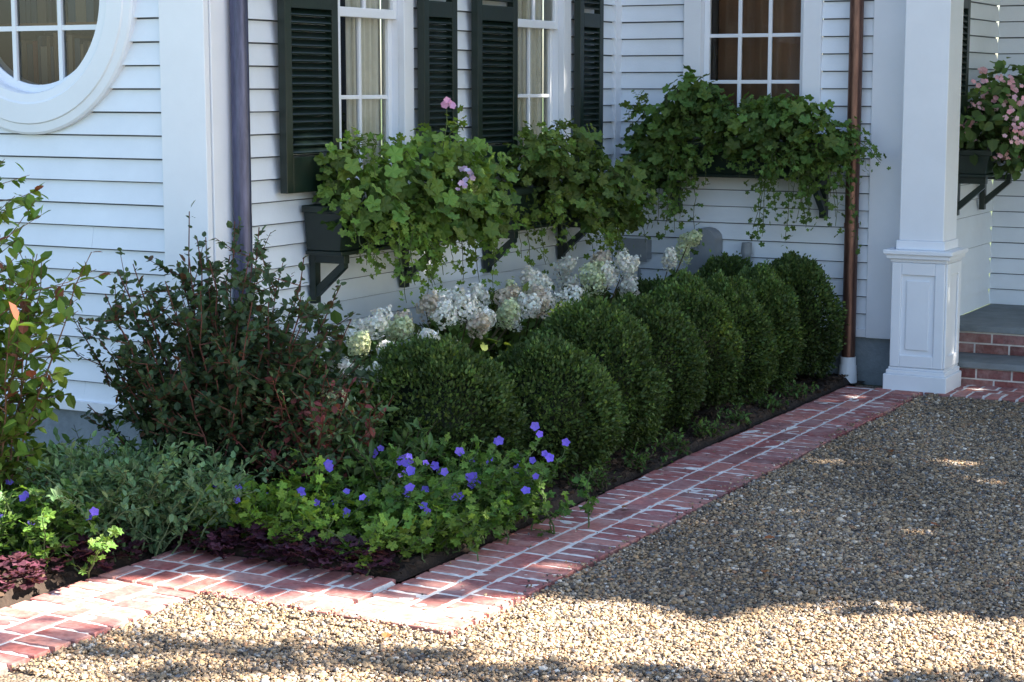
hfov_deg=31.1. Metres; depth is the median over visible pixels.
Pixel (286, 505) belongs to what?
cranesbill plant
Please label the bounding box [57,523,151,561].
flowering plant
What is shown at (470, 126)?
sheathing
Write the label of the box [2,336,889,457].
foundation
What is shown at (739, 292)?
boxwood shrub
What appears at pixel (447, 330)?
boxwood shrub
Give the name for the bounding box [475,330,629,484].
boxwood shrub
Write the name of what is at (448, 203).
ivy geranium plant
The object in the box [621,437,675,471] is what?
groundcover plant
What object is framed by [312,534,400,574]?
purple heuchera plant
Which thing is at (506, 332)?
boxwood shrub
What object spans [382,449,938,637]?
fallen leaves
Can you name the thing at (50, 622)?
brick border
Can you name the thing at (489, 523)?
cranesbill plant
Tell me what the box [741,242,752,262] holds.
vent pipe
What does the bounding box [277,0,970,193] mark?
shutters
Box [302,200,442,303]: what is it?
window box
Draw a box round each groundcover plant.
[563,465,621,491]
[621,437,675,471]
[656,428,691,455]
[690,414,733,438]
[716,402,752,426]
[754,393,789,412]
[774,379,818,400]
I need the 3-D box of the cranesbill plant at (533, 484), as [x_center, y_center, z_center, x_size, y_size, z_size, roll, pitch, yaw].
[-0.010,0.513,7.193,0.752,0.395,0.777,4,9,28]
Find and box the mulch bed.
[0,372,864,608]
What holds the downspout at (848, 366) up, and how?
attached to the siding
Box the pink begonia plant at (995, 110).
[959,57,1023,180]
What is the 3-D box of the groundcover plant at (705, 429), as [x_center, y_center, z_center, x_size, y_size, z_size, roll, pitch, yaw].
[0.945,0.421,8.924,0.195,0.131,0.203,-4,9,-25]
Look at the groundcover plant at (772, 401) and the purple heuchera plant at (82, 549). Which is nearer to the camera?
the purple heuchera plant at (82, 549)
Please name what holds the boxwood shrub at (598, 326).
on the mulch bed
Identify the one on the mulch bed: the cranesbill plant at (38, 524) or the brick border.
the cranesbill plant at (38, 524)
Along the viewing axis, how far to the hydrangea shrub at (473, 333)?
8.59 m
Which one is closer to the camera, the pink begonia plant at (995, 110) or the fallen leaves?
the fallen leaves
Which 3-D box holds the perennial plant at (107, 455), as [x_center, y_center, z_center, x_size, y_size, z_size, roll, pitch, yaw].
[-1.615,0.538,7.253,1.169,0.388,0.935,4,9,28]
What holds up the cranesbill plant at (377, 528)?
on the mulch bed
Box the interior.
[0,0,800,149]
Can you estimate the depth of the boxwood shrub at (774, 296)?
10.10 m
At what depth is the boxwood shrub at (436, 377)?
7.45 m
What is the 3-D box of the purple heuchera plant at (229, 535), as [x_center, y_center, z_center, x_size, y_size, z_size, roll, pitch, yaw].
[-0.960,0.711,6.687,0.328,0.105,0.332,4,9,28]
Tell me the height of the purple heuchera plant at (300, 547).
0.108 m
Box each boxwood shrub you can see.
[348,328,539,476]
[440,287,478,352]
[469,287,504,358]
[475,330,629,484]
[491,290,516,340]
[525,293,673,452]
[607,290,712,437]
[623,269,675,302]
[650,266,744,414]
[693,249,752,281]
[702,269,783,405]
[733,259,807,391]
[765,247,848,378]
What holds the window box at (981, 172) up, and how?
attached to the siding
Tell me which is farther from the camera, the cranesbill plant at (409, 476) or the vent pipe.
the vent pipe
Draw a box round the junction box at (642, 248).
[622,238,651,279]
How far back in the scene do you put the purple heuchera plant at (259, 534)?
6.56 m
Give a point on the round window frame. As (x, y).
(81, 91)
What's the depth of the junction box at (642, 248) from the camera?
11.26 m
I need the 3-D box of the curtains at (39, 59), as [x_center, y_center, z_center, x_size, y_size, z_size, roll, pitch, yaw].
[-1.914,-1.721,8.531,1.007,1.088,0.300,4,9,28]
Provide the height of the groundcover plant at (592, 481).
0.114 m
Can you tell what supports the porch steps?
on the brick border
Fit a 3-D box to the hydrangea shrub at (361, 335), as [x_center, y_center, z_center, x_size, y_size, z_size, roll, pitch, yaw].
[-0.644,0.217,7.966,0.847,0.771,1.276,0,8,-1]
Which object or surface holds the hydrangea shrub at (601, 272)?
on the mulch bed
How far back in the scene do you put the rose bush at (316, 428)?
7.06 m
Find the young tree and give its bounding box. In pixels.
[0,159,110,544]
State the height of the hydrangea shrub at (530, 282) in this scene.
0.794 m
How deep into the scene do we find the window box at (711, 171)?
10.78 m
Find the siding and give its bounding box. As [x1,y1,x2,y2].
[0,0,1023,406]
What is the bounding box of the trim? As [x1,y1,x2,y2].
[0,0,905,415]
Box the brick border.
[0,384,1023,675]
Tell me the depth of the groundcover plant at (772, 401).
9.62 m
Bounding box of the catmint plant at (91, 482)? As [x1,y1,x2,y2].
[0,427,291,561]
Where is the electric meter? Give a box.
[688,227,722,272]
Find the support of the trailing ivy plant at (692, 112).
in the window box at (711, 171)
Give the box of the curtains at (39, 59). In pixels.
[0,0,98,84]
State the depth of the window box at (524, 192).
9.92 m
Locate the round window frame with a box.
[0,0,136,134]
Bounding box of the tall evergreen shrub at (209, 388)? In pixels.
[62,201,374,512]
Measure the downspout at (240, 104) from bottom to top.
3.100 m
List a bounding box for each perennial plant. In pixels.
[1,419,168,512]
[258,398,463,507]
[304,388,442,501]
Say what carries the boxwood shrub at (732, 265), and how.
on the mulch bed
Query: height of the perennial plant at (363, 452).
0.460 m
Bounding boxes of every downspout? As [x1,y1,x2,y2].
[229,0,253,328]
[839,0,863,382]
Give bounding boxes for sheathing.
[0,0,1023,383]
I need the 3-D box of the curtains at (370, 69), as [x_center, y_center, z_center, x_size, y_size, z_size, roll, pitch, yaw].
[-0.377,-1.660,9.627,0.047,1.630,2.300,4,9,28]
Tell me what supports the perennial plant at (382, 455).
on the mulch bed
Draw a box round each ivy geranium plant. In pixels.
[312,96,528,311]
[499,118,657,287]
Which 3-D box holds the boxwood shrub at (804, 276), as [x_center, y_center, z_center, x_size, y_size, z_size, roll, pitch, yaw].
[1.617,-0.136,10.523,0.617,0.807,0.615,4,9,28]
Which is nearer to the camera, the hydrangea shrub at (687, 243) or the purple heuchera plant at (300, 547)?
the purple heuchera plant at (300, 547)
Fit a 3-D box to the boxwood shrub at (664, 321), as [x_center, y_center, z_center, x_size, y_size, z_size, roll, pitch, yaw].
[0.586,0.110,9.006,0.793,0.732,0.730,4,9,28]
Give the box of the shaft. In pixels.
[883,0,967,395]
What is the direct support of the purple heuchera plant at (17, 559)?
on the mulch bed
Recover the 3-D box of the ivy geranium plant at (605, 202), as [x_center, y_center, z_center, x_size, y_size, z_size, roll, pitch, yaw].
[0.429,-0.749,10.224,0.620,0.980,1.269,6,10,36]
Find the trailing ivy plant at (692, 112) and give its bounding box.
[615,65,890,254]
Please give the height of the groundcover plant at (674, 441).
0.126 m
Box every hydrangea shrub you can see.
[309,304,439,434]
[369,282,542,380]
[486,265,587,357]
[522,248,640,322]
[583,229,702,295]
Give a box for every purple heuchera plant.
[0,551,46,590]
[25,533,114,571]
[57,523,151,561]
[171,517,245,554]
[203,519,282,559]
[239,526,324,566]
[270,532,361,568]
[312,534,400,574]
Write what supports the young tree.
on the mulch bed
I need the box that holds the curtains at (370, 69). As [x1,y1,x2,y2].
[345,0,542,167]
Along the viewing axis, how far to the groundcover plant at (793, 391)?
9.99 m
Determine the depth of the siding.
8.99 m
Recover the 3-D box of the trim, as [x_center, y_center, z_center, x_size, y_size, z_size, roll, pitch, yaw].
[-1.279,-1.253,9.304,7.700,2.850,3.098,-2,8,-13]
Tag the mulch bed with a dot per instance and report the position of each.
(413, 565)
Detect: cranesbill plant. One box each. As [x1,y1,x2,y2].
[0,478,171,578]
[179,455,372,557]
[290,419,521,551]
[295,481,491,575]
[356,475,520,554]
[414,422,598,536]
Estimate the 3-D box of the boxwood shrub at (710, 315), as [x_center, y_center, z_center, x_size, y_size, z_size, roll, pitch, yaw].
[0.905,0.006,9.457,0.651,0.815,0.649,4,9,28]
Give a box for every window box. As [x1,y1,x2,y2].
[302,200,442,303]
[483,180,586,272]
[662,141,830,217]
[957,147,1022,215]
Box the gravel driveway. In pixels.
[11,389,1023,681]
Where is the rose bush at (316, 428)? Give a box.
[218,363,393,500]
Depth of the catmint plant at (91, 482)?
6.70 m
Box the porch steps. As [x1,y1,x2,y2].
[958,304,1023,388]
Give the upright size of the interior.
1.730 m
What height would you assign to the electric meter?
0.870 m
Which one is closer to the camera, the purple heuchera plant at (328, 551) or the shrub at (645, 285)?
the purple heuchera plant at (328, 551)

